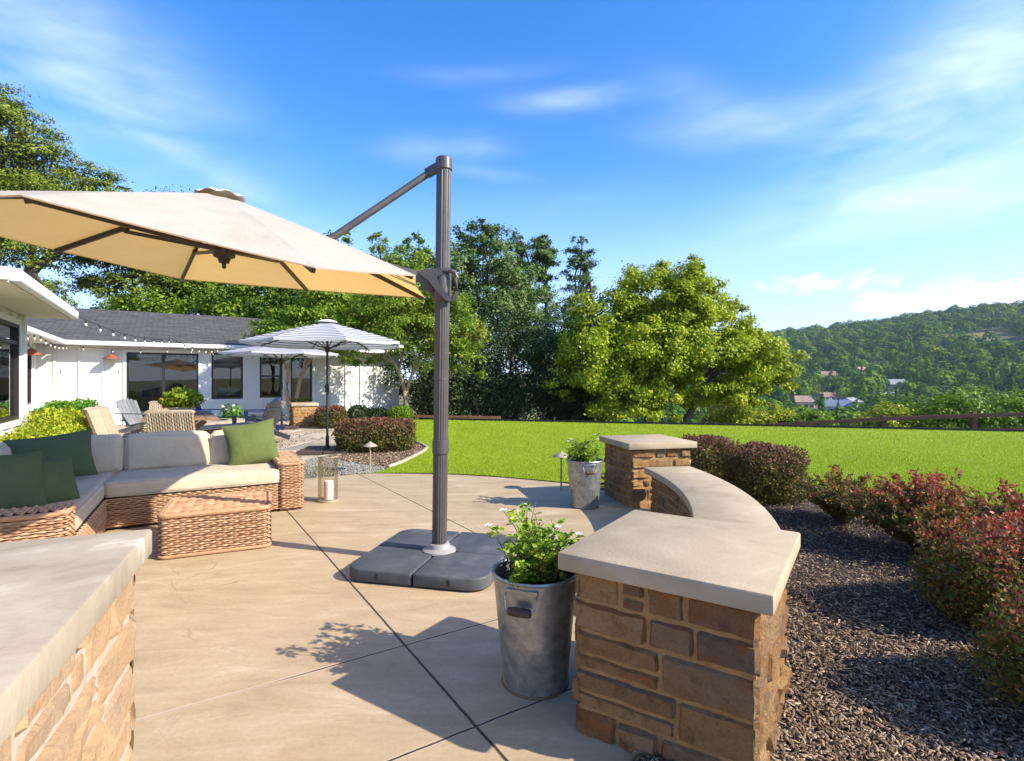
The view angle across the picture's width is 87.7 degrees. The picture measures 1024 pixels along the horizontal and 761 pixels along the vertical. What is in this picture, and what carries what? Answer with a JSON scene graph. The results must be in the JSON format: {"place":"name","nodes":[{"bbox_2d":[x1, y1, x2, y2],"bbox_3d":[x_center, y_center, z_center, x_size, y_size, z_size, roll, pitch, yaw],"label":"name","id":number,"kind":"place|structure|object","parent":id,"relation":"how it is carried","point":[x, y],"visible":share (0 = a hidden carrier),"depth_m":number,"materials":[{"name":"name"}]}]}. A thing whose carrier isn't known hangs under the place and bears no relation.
{"place":"outdoors","nodes":[
{"label":"outdoors","id":0,"kind":"place"},
{"bbox_2d":[216,386,228,396],"bbox_3d":[-9.881,0.400,18.246,0.480,0.420,0.150,0,0,-37],"label":"cushion","id":1,"kind":"object","parent":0,"point":[222,391],"visible":0.96,"depth_m":18.18,"materials":[{"name":"blue fabric"}]},
{"bbox_2d":[227,386,240,396],"bbox_3d":[-9.638,0.400,18.404,0.479,0.420,0.154,0,0,-27],"label":"cushion","id":2,"kind":"object","parent":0,"point":[233,392],"visible":0.98,"depth_m":18.37,"materials":[{"name":"blue fabric"}]},
{"bbox_2d":[116,417,388,478],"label":"gravel ground","id":3,"kind":"structure","parent":0,"point":[302,446],"depth_m":11.34,"materials":[{"name":"gravel"}]},
{"bbox_2d":[0,423,86,442],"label":"golden shrub","id":4,"kind":"object","parent":3,"relation":"on","point":[39,430],"visible":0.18,"depth_m":6.80,"materials":[{"name":"yellow plant"}]},
{"bbox_2d":[119,424,341,477],"bbox_3d":[-7.633,1.355,12.165,10.309,0.070,9.646,0,0,0],"label":"ground cover","id":5,"kind":"object","parent":3,"relation":"on","point":[319,471],"visible":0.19,"depth_m":8.10,"materials":[{"name":"grey stone"}]},
{"bbox_2d":[240,289,398,410],"bbox_3d":[-6.346,-0.911,17.556,5.169,4.781,3.352,0,0,0],"label":"crape myrtle","id":6,"kind":"object","parent":3,"relation":"on","point":[303,316],"visible":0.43,"depth_m":17.04,"materials":[{"name":"green plant"}]},
{"bbox_2d":[239,315,403,454],"bbox_3d":[-3.500,0.052,10.100,2.772,2.585,2.772,0,0,-8],"label":"market umbrella","id":7,"kind":"object","parent":3,"relation":"on","point":[327,335],"visible":0.99,"depth_m":9.76,"materials":[{"name":"fabric"}]},
{"bbox_2d":[304,456,385,477],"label":"gravel","id":8,"kind":"structure","parent":3,"relation":"on","point":[346,467],"depth_m":8.28,"materials":[{"name":"gravel"}]},
{"bbox_2d":[363,441,376,470],"bbox_3d":[-2.110,1.177,7.930,0.214,0.545,0.214,0,0,0],"label":"path light","id":9,"kind":"object","parent":8,"relation":"on","point":[370,444],"visible":0.98,"depth_m":7.92,"materials":[{"name":"beige metal"}]},
{"bbox_2d":[365,407,389,417],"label":"laurel shrub","id":10,"kind":"object","parent":3,"relation":"on","point":[378,411],"visible":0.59,"depth_m":17.39,"materials":[{"name":"green plant"}]},
{"bbox_2d":[387,405,413,418],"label":"laurel shrub","id":11,"kind":"object","parent":3,"relation":"on","point":[404,411],"visible":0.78,"depth_m":17.08,"materials":[{"name":"green plant"}]},
{"bbox_2d":[330,258,494,405],"bbox_3d":[-3.509,-1.328,17.581,5.913,5.580,4.049,0,0,0],"label":"crape myrtle","id":12,"kind":"object","parent":3,"relation":"on","point":[414,319],"visible":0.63,"depth_m":17.22,"materials":[{"name":"green plant"}]},
{"bbox_2d":[117,420,389,460],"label":"flagstone path","id":13,"kind":"structure","parent":0,"point":[314,435],"depth_m":12.69,"materials":[{"name":"stone"}]},
{"bbox_2d":[18,404,89,431],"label":"golden shrub","id":14,"kind":"object","parent":13,"relation":"on","point":[56,416],"visible":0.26,"depth_m":8.53,"materials":[{"name":"yellow plant"}]},
{"bbox_2d":[29,395,98,424],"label":"green shrub","id":15,"kind":"object","parent":13,"relation":"on","point":[79,404],"visible":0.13,"depth_m":10.59,"materials":[{"name":"green plant"}]},
{"bbox_2d":[82,406,147,438],"bbox_3d":[-6.595,0.893,8.932,0.758,0.913,0.675,0,0,-11],"label":"chair","id":16,"kind":"object","parent":13,"relation":"on","point":[100,420],"visible":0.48,"depth_m":8.82,"materials":[{"name":"wood"}]},
{"bbox_2d":[113,398,146,432],"bbox_3d":[-9.071,0.897,13.013,1.084,0.912,0.800,0,0,8],"label":"adirondack chair","id":17,"kind":"object","parent":13,"relation":"on","point":[131,413],"visible":0.7,"depth_m":12.92,"materials":[{"name":"wood"}]},
{"bbox_2d":[141,401,168,432],"bbox_3d":[-7.287,0.893,11.139,0.675,0.913,0.758,0,0,-23],"label":"wicker dining chair","id":18,"kind":"object","parent":13,"relation":"on","point":[154,405],"visible":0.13,"depth_m":11.30,"materials":[{"name":"wicker"}]},
{"bbox_2d":[144,410,195,432],"bbox_3d":[-5.153,0.893,8.207,0.675,0.913,0.758,0,0,-16],"label":"wicker dining chair","id":19,"kind":"object","parent":13,"relation":"on","point":[168,420],"visible":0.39,"depth_m":7.89,"materials":[{"name":"wicker"}]},
{"bbox_2d":[141,411,217,430],"bbox_3d":[-5.950,0.988,9.550,1.050,0.751,2.200,0,0,-33],"label":"dining table","id":20,"kind":"object","parent":13,"relation":"on","point":[202,416],"visible":0.28,"depth_m":9.07,"materials":[{"name":"brown wood"}]},
{"bbox_2d":[168,407,195,410],"bbox_3d":[-6.050,0.547,9.780,0.464,0.130,0.464,0,0,0],"label":"planter bowl","id":21,"kind":"object","parent":20,"relation":"on","point":[179,408],"visible":0.45,"depth_m":9.60,"materials":[{"name":"concrete"}]},
{"bbox_2d":[157,386,206,408],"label":"leafy plant","id":22,"kind":"object","parent":21,"relation":"in","point":[180,397],"visible":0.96,"depth_m":9.62,"materials":[{"name":"green plant"}]},
{"bbox_2d":[196,418,244,425],"bbox_3d":[-7.350,1.161,12.750,1.720,0.421,1.720,0,0,0],"label":"fire pit","id":23,"kind":"object","parent":13,"relation":"on","point":[222,421],"visible":0.09,"depth_m":12.62,"materials":[{"name":"stone"}]},
{"bbox_2d":[197,422,251,433],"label":"seat wall","id":24,"kind":"structure","parent":13,"relation":"on","point":[209,429],"depth_m":11.03,"materials":[{"name":"stone"}]},
{"bbox_2d":[220,403,246,418],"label":"flowering plant","id":25,"kind":"object","parent":13,"relation":"on","point":[233,411],"visible":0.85,"depth_m":13.45,"materials":[{"name":"green plant"}]},
{"bbox_2d":[228,400,290,439],"bbox_3d":[-5.631,0.897,11.978,1.084,0.912,0.800,0,0,14],"label":"adirondack chair","id":26,"kind":"object","parent":13,"relation":"on","point":[274,409],"visible":0.48,"depth_m":11.96,"materials":[{"name":"wood"}]},
{"bbox_2d":[239,397,284,430],"bbox_3d":[-6.659,0.897,14.116,1.084,0.912,0.800,0,0,-10],"label":"adirondack chair","id":27,"kind":"object","parent":13,"relation":"on","point":[277,427],"visible":0.33,"depth_m":14.17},
{"bbox_2d":[218,346,337,429],"bbox_3d":[-6.500,0.087,15.050,2.993,2.515,2.993,0,0,-20],"label":"market umbrella","id":28,"kind":"object","parent":13,"relation":"on","point":[272,353],"visible":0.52,"depth_m":14.81,"materials":[{"name":"fabric"}]},
{"bbox_2d":[288,402,318,427],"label":"stone pillar","id":29,"kind":"structure","parent":13,"relation":"on","point":[301,414],"depth_m":15.34,"materials":[{"name":"stone"}]},
{"bbox_2d":[314,405,347,428],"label":"barberry hedge","id":30,"kind":"object","parent":13,"relation":"on","point":[335,412],"visible":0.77,"depth_m":14.96,"materials":[{"name":"red plant"}]},
{"bbox_2d":[347,404,369,418],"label":"laurel shrub","id":31,"kind":"object","parent":13,"relation":"on","point":[352,412],"visible":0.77,"depth_m":17.21,"materials":[{"name":"green plant"}]},
{"bbox_2d":[103,473,650,760],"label":"patio","id":32,"kind":"structure","parent":0,"point":[293,641],"depth_m":2.69,"materials":[{"name":"concrete"}]},
{"bbox_2d":[0,529,151,760],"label":"stone pillar","id":33,"kind":"structure","parent":32,"relation":"on","point":[68,632],"depth_m":1.09,"materials":[{"name":"stone"}]},
{"bbox_2d":[0,430,304,542],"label":"sectional sofa","id":34,"kind":"object","parent":32,"relation":"on","point":[141,478],"visible":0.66,"depth_m":5.18,"materials":[{"name":"fabric"}]},
{"bbox_2d":[0,450,47,508],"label":"throw pillow","id":35,"kind":"object","parent":34,"relation":"on","point":[21,481],"visible":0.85,"depth_m":3.69,"materials":[{"name":"fabric"}]},
{"bbox_2d":[2,429,98,476],"bbox_3d":[-4.129,0.695,4.784,0.660,0.486,0.232,0,0,-40],"label":"throw pillow","id":36,"kind":"object","parent":34,"relation":"on","point":[76,447],"visible":0.59,"depth_m":4.81,"materials":[{"name":"fabric"}]},
{"bbox_2d":[42,458,79,503],"bbox_3d":[-3.448,0.755,3.965,0.205,0.391,0.451,0,0,16],"label":"throw pillow","id":37,"kind":"object","parent":34,"relation":"on","point":[59,482],"visible":0.49,"depth_m":3.98,"materials":[{"name":"green fabric"}]},
{"bbox_2d":[221,418,279,465],"bbox_3d":[-2.832,0.685,5.797,0.582,0.531,0.204,0,0,-30],"label":"throw pillow","id":38,"kind":"object","parent":34,"relation":"on","point":[251,443],"visible":0.98,"depth_m":5.74,"materials":[{"name":"fabric"}]},
{"bbox_2d":[156,490,271,559],"bbox_3d":[-2.450,1.178,4.460,0.798,0.336,0.718,0,0,-25],"label":"ottoman","id":39,"kind":"object","parent":32,"relation":"on","point":[195,525],"visible":1,"depth_m":4.19,"materials":[{"name":"wicker"}]},
{"bbox_2d":[0,155,515,590],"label":"cantilever umbrella","id":40,"kind":"object","parent":32,"relation":"on","point":[209,234],"visible":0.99,"depth_m":3.63,"materials":[{"name":"white fabric"}]},
{"bbox_2d":[317,454,338,502],"bbox_3d":[-2.065,1.097,5.980,0.236,0.505,0.236,0,0,0],"label":"candle lantern","id":41,"kind":"object","parent":32,"relation":"on","point":[322,500],"visible":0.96,"depth_m":5.92,"materials":[{"name":"beige metal"}]},
{"bbox_2d":[324,480,332,499],"bbox_3d":[-2.055,1.226,5.970,0.100,0.205,0.100,0,0,0],"label":"candle","id":42,"kind":"object","parent":41,"relation":"on","point":[328,489],"visible":1,"depth_m":5.93,"materials":[{"name":"white wax"}]},
{"bbox_2d":[491,557,575,699],"bbox_3d":[0.107,1.099,2.384,0.396,0.505,0.428,0,0,-8],"label":"galvanised bucket","id":43,"kind":"object","parent":32,"relation":"on","point":[535,623],"visible":0.84,"depth_m":2.25,"materials":[{"name":"metal"}]},
{"bbox_2d":[484,501,584,587],"bbox_3d":[0.098,0.748,2.412,0.436,0.386,0.508,0,0,0],"label":"rose bush","id":44,"kind":"object","parent":43,"relation":"in","point":[536,562],"visible":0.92,"depth_m":2.31,"materials":[{"name":"green plant"}]},
{"bbox_2d":[553,451,567,490],"bbox_3d":[0.605,1.157,6.550,0.214,0.585,0.214,0,0,0],"label":"path light","id":45,"kind":"object","parent":32,"relation":"on","point":[559,455],"visible":0.91,"depth_m":6.54,"materials":[{"name":"beige metal"}]},
{"bbox_2d":[566,457,602,509],"bbox_3d":[0.789,1.099,5.707,0.396,0.505,0.428,0,0,-35],"label":"galvanised bucket","id":46,"kind":"object","parent":32,"relation":"on","point":[584,481],"visible":0.94,"depth_m":5.58,"materials":[{"name":"metal"}]},
{"bbox_2d":[562,433,602,461],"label":"rose bush","id":47,"kind":"object","parent":46,"relation":"in","point":[578,454],"visible":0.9,"depth_m":5.64,"materials":[{"name":"green plant"}]},
{"bbox_2d":[599,434,696,508],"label":"stone pillar","id":48,"kind":"structure","parent":32,"relation":"on","point":[627,460],"depth_m":5.74,"materials":[{"name":"stone"}]},
{"bbox_2d":[558,510,800,760],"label":"stone pillar","id":49,"kind":"structure","parent":32,"relation":"on","point":[681,650],"depth_m":1.90,"materials":[{"name":"stone"}]},
{"bbox_2d":[337,445,421,465],"bbox_3d":[-2.640,1.348,10.137,1.920,0.001,3.574,0,0,0],"label":"hedge bed","id":50,"kind":"object","parent":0,"point":[380,455],"visible":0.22,"depth_m":9.33,"materials":[{"name":"plant"}]},
{"bbox_2d":[331,416,416,453],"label":"barberry hedge","id":51,"kind":"object","parent":50,"relation":"on","point":[376,430],"visible":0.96,"depth_m":9.87,"materials":[{"name":"red plant"}]},
{"bbox_2d":[331,440,424,465],"bbox_3d":[-2.645,1.335,10.156,1.954,0.066,3.561,0,0,0],"label":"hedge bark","id":52,"kind":"object","parent":50,"relation":"on","point":[391,456],"visible":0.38,"depth_m":9.34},
{"bbox_2d":[386,438,428,467],"bbox_3d":[-2.101,1.335,10.511,0.910,0.061,4.593,0,0,-15],"label":"bed edging","id":53,"kind":"object","parent":50,"relation":"on","point":[411,456],"visible":0.55,"depth_m":9.21,"materials":[{"name":"concrete"}]},
{"bbox_2d":[0,0,1023,379],"label":"sky","id":54,"kind":"structure","parent":0,"point":[830,161],"materials":[{"name":"blue"}]},
{"bbox_2d":[307,313,1023,490],"bbox_3d":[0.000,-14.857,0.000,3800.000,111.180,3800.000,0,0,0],"label":"terrain","id":55,"kind":"structure","parent":0,"point":[1006,334],"depth_m":366.46,"materials":[{"name":"plant"}]},
{"bbox_2d":[0,80,133,307],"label":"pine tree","id":56,"kind":"object","parent":55,"relation":"on","point":[24,173],"visible":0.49,"depth_m":27.18,"materials":[{"name":"green plant"}]},
{"bbox_2d":[64,179,257,314],"bbox_3d":[-19.963,-4.894,30.983,12.141,13.299,8.789,0,0,-23],"label":"shade tree","id":57,"kind":"object","parent":55,"relation":"on","point":[94,283],"visible":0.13,"depth_m":29.75,"materials":[{"name":"green plant"}]},
{"bbox_2d":[91,277,297,319],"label":"shade tree","id":58,"kind":"object","parent":55,"relation":"on","point":[141,303],"visible":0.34,"depth_m":28.19,"materials":[{"name":"green plant"}]},
{"bbox_2d":[0,266,416,442],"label":"ranch house","id":59,"kind":"structure","parent":55,"relation":"on","point":[33,373],"depth_m":17.40,"materials":[{"name":"white"}]},
{"bbox_2d":[0,311,21,430],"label":"window","id":60,"kind":"structure","parent":59,"relation":"in","point":[10,326],"depth_m":7.87,"materials":[{"name":"white glass"}]},
{"bbox_2d":[27,347,32,407],"bbox_3d":[-12.909,-0.075,14.126,0.104,1.630,1.280,0,0,-33],"label":"window","id":61,"kind":"structure","parent":59,"relation":"in","point":[29,358],"depth_m":14.55,"materials":[{"name":"white wood"}]},
{"bbox_2d":[27,334,213,354],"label":"string lights","id":62,"kind":"object","parent":59,"relation":"hanging from","point":[40,339],"visible":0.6,"depth_m":15.18,"materials":[{"name":"white rubber"}]},
{"bbox_2d":[131,397,161,416],"bbox_3d":[-12.016,0.950,17.837,1.200,0.800,0.500,0,0,-33],"label":"bench","id":63,"kind":"object","parent":59,"relation":"on","point":[143,403],"visible":0.23,"depth_m":17.51,"materials":[{"name":"brown wood"}]},
{"bbox_2d":[141,387,158,396],"bbox_3d":[-12.075,0.390,17.800,0.499,0.320,0.126,0,0,-30],"label":"cushion","id":64,"kind":"object","parent":63,"relation":"on","point":[150,392],"visible":0.99,"depth_m":17.77,"materials":[{"name":"fabric"}]},
{"bbox_2d":[78,316,226,352],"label":"string lights","id":65,"kind":"object","parent":59,"relation":"hanging from","point":[124,337],"visible":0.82,"depth_m":11.70,"materials":[{"name":"glass"}]},
{"bbox_2d":[123,349,201,424],"bbox_3d":[-11.119,0.220,17.007,2.100,2.380,0.104,0,0,-32],"label":"sliding door","id":66,"kind":"structure","parent":59,"relation":"in","point":[126,353],"depth_m":16.97,"materials":[{"name":"white wood"}]},
{"bbox_2d":[208,350,245,401],"bbox_3d":[-9.602,-0.150,17.973,1.120,1.720,0.104,0,0,-33],"label":"window","id":67,"kind":"structure","parent":59,"relation":"in","point":[210,357],"depth_m":17.83,"materials":[{"name":"white wood"}]},
{"bbox_2d":[257,357,284,399],"bbox_3d":[-8.467,-0.160,18.697,0.890,1.700,0.104,0,0,-33],"label":"window","id":68,"kind":"structure","parent":59,"relation":"in","point":[259,397],"depth_m":18.55,"materials":[{"name":"white wood"}]},
{"bbox_2d":[288,358,314,418],"bbox_3d":[-7.609,0.200,19.244,0.920,2.420,0.104,0,0,-32],"label":"door","id":69,"kind":"structure","parent":59,"relation":"in","point":[312,364],"depth_m":19.40,"materials":[{"name":"white wood"}]},
{"bbox_2d":[183,229,393,335],"bbox_3d":[-10.836,-3.132,27.385,11.733,9.718,6.429,0,0,0],"label":"shade tree","id":70,"kind":"object","parent":55,"relation":"on","point":[224,307],"visible":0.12,"depth_m":26.48,"materials":[{"name":"green plant"}]},
{"bbox_2d":[283,230,468,356],"bbox_3d":[-6.036,-2.809,25.579,9.250,9.003,5.600,0,0,11],"label":"shade tree","id":71,"kind":"object","parent":55,"relation":"on","point":[419,254],"visible":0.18,"depth_m":24.95,"materials":[{"name":"green plant"}]},
{"bbox_2d":[404,360,474,418],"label":"laurel shrub","id":72,"kind":"object","parent":55,"relation":"on","point":[421,399],"visible":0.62,"depth_m":19.80,"materials":[{"name":"green plant"}]},
{"bbox_2d":[377,312,519,411],"bbox_3d":[-2.667,-0.652,21.463,6.278,4.851,3.649,0,0,0],"label":"live oak","id":73,"kind":"object","parent":55,"relation":"on","point":[410,363],"visible":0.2,"depth_m":20.67,"materials":[{"name":"green plant"}]},
{"bbox_2d":[415,415,499,419],"bbox_3d":[-1.900,1.300,18.450,3.059,0.160,0.060,0,0,11],"label":"border board","id":74,"kind":"object","parent":55,"relation":"on","point":[417,417],"visible":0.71,"depth_m":18.37,"materials":[{"name":"wood"}]},
{"bbox_2d":[416,215,561,415],"bbox_3d":[-1.216,-2.871,24.959,7.613,9.802,4.783,0,0,0],"label":"live oak","id":75,"kind":"object","parent":55,"relation":"on","point":[472,268],"visible":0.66,"depth_m":24.57,"materials":[{"name":"green plant"}]},
{"bbox_2d":[456,366,550,419],"bbox_3d":[-0.350,0.632,20.259,3.598,2.556,2.054,0,0,0],"label":"laurel shrub","id":76,"kind":"object","parent":55,"relation":"on","point":[502,408],"visible":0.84,"depth_m":19.89,"materials":[{"name":"green plant"}]},
{"bbox_2d":[411,303,604,414],"bbox_3d":[-0.219,-0.498,21.363,8.052,5.350,4.161,0,0,0],"label":"live oak","id":77,"kind":"object","parent":55,"relation":"on","point":[534,356],"visible":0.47,"depth_m":20.69,"materials":[{"name":"green plant"}]},
{"bbox_2d":[493,231,546,414],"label":"pine tree","id":78,"kind":"object","parent":55,"relation":"on","point":[522,246],"visible":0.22,"depth_m":27.29,"materials":[{"name":"green plant"}]},
{"bbox_2d":[478,272,592,419],"bbox_3d":[2.213,-1.704,29.843,8.741,9.194,4.418,0,0,0],"label":"live oak","id":79,"kind":"object","parent":55,"relation":"on","point":[555,305],"visible":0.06,"depth_m":29.71,"materials":[{"name":"green plant"}]},
{"bbox_2d":[524,234,562,419],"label":"pine tree","id":80,"kind":"object","parent":55,"relation":"on","point":[541,254],"visible":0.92,"depth_m":27.21,"materials":[{"name":"green plant"}]},
{"bbox_2d":[528,373,601,420],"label":"laurel shrub","id":81,"kind":"object","parent":55,"relation":"on","point":[569,408],"visible":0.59,"depth_m":20.09,"materials":[{"name":"green plant"}]},
{"bbox_2d":[547,387,607,420],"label":"bush","id":82,"kind":"object","parent":55,"relation":"on","point":[573,418],"visible":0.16,"depth_m":20.33,"materials":[{"name":"green plant"}]},
{"bbox_2d":[558,236,600,326],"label":"pine tree","id":83,"kind":"object","parent":55,"relation":"on","point":[579,257],"visible":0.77,"depth_m":27.22,"materials":[{"name":"green plant"}]},
{"bbox_2d":[529,253,812,422],"bbox_3d":[5.691,-1.055,19.657,10.151,7.177,5.465,0,0,0],"label":"camphor tree","id":84,"kind":"object","parent":55,"relation":"on","point":[641,338],"visible":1,"depth_m":18.47,"materials":[{"name":"green plant"}]},
{"bbox_2d":[419,418,1023,431],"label":"lawn edging","id":85,"kind":"object","parent":55,"relation":"on","point":[829,426],"visible":0.46,"depth_m":15.71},
{"bbox_2d":[693,403,773,423],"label":"bush","id":86,"kind":"object","parent":55,"relation":"on","point":[738,415],"visible":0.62,"depth_m":20.37,"materials":[{"name":"green plant"}]},
{"bbox_2d":[757,401,810,423],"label":"bush","id":87,"kind":"object","parent":55,"relation":"on","point":[783,416],"visible":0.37,"depth_m":20.55,"materials":[{"name":"green plant"}]},
{"bbox_2d":[598,300,1023,427],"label":"hill forest","id":88,"kind":"object","parent":55,"relation":"on","point":[987,367],"visible":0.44,"depth_m":305.09,"materials":[{"name":"green plant"}]},
{"bbox_2d":[786,405,850,425],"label":"bush","id":89,"kind":"object","parent":55,"relation":"on","point":[813,416],"visible":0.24,"depth_m":20.12,"materials":[{"name":"green plant"}]},
{"bbox_2d":[813,392,843,402],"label":"valley house","id":90,"kind":"structure","parent":55,"relation":"on","point":[832,395],"depth_m":247.84,"materials":[{"name":"white paint"}]},
{"bbox_2d":[821,399,856,411],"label":"valley house","id":91,"kind":"structure","parent":55,"relation":"on","point":[831,404],"depth_m":212.98,"materials":[{"name":"white paint"}]},
{"bbox_2d":[842,400,939,427],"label":"bush","id":92,"kind":"object","parent":55,"relation":"on","point":[899,409],"visible":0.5,"depth_m":19.22,"materials":[{"name":"green plant"}]},
{"bbox_2d":[884,379,907,391],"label":"valley house","id":93,"kind":"structure","parent":55,"relation":"on","point":[893,382],"depth_m":262.69,"materials":[{"name":"white paint"}]},
{"bbox_2d":[772,412,1023,429],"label":"ranch fence","id":94,"kind":"object","parent":55,"relation":"on","point":[884,419],"visible":0.28,"depth_m":15.77,"materials":[{"name":"wood"}]},
{"bbox_2d":[896,386,1023,428],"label":"bush","id":95,"kind":"object","parent":55,"relation":"on","point":[954,404],"visible":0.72,"depth_m":18.74,"materials":[{"name":"green plant"}]},
{"bbox_2d":[963,389,1023,428],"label":"bush","id":96,"kind":"object","parent":55,"relation":"on","point":[1014,406],"visible":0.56,"depth_m":18.39,"materials":[{"name":"green plant"}]},
{"bbox_2d":[376,419,1023,508],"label":"lawn","id":97,"kind":"structure","parent":0,"point":[489,440],"depth_m":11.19,"materials":[{"name":"plant"}]},
{"bbox_2d":[788,395,814,407],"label":"valley house","id":98,"kind":"structure","parent":0,"point":[806,400],"depth_m":232.84,"materials":[{"name":"beige paint"}]},
{"bbox_2d":[600,485,1023,760],"bbox_3d":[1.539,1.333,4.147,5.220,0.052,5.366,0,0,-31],"label":"bark mulch","id":99,"kind":"object","parent":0,"point":[966,724],"visible":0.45,"depth_m":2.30,"materials":[{"name":"grey gravel"}]},
{"bbox_2d":[678,433,739,481],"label":"barberry hedge","id":100,"kind":"object","parent":99,"relation":"on","point":[709,459],"visible":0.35,"depth_m":6.71,"materials":[{"name":"red plant"}]},
{"bbox_2d":[644,466,779,529],"bbox_3d":[1.505,1.130,4.165,0.686,0.480,2.836,0,0,9],"label":"curved bench","id":101,"kind":"object","parent":99,"relation":"on","point":[687,491],"visible":0.47,"depth_m":4.31,"materials":[{"name":"concrete"}]},
{"bbox_2d":[718,440,810,506],"bbox_3d":[2.869,1.038,6.046,0.850,0.699,0.896,0,0,-10],"label":"barberry hedge","id":102,"kind":"object","parent":99,"relation":"on","point":[770,487],"visible":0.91,"depth_m":5.79,"materials":[{"name":"red plant"}]},
{"bbox_2d":[786,461,881,523],"bbox_3d":[3.135,1.083,5.047,0.954,0.579,0.979,0,0,0],"label":"barberry shrub","id":103,"kind":"object","parent":99,"relation":"on","point":[824,497],"visible":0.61,"depth_m":5.02,"materials":[{"name":"red plant"}]},
{"bbox_2d":[838,468,1012,553],"bbox_3d":[3.207,1.024,4.162,1.221,0.698,1.191,0,0,0],"label":"barberry shrub","id":104,"kind":"object","parent":99,"relation":"on","point":[898,508],"visible":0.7,"depth_m":4.10,"materials":[{"name":"red plant"}]},
{"bbox_2d":[900,509,1023,632],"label":"barberry shrub","id":105,"kind":"object","parent":99,"relation":"on","point":[987,557],"visible":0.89,"depth_m":2.89,"materials":[{"name":"red plant"}]},
{"bbox_2d":[939,477,1023,568],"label":"barberry shrub","id":106,"kind":"object","parent":99,"relation":"on","point":[1007,499],"visible":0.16,"depth_m":3.83,"materials":[{"name":"red plant"}]},
{"bbox_2d":[953,578,1023,711],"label":"barberry shrub","id":107,"kind":"object","parent":99,"relation":"on","point":[1013,639],"visible":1,"depth_m":2.18,"materials":[{"name":"red plant"}]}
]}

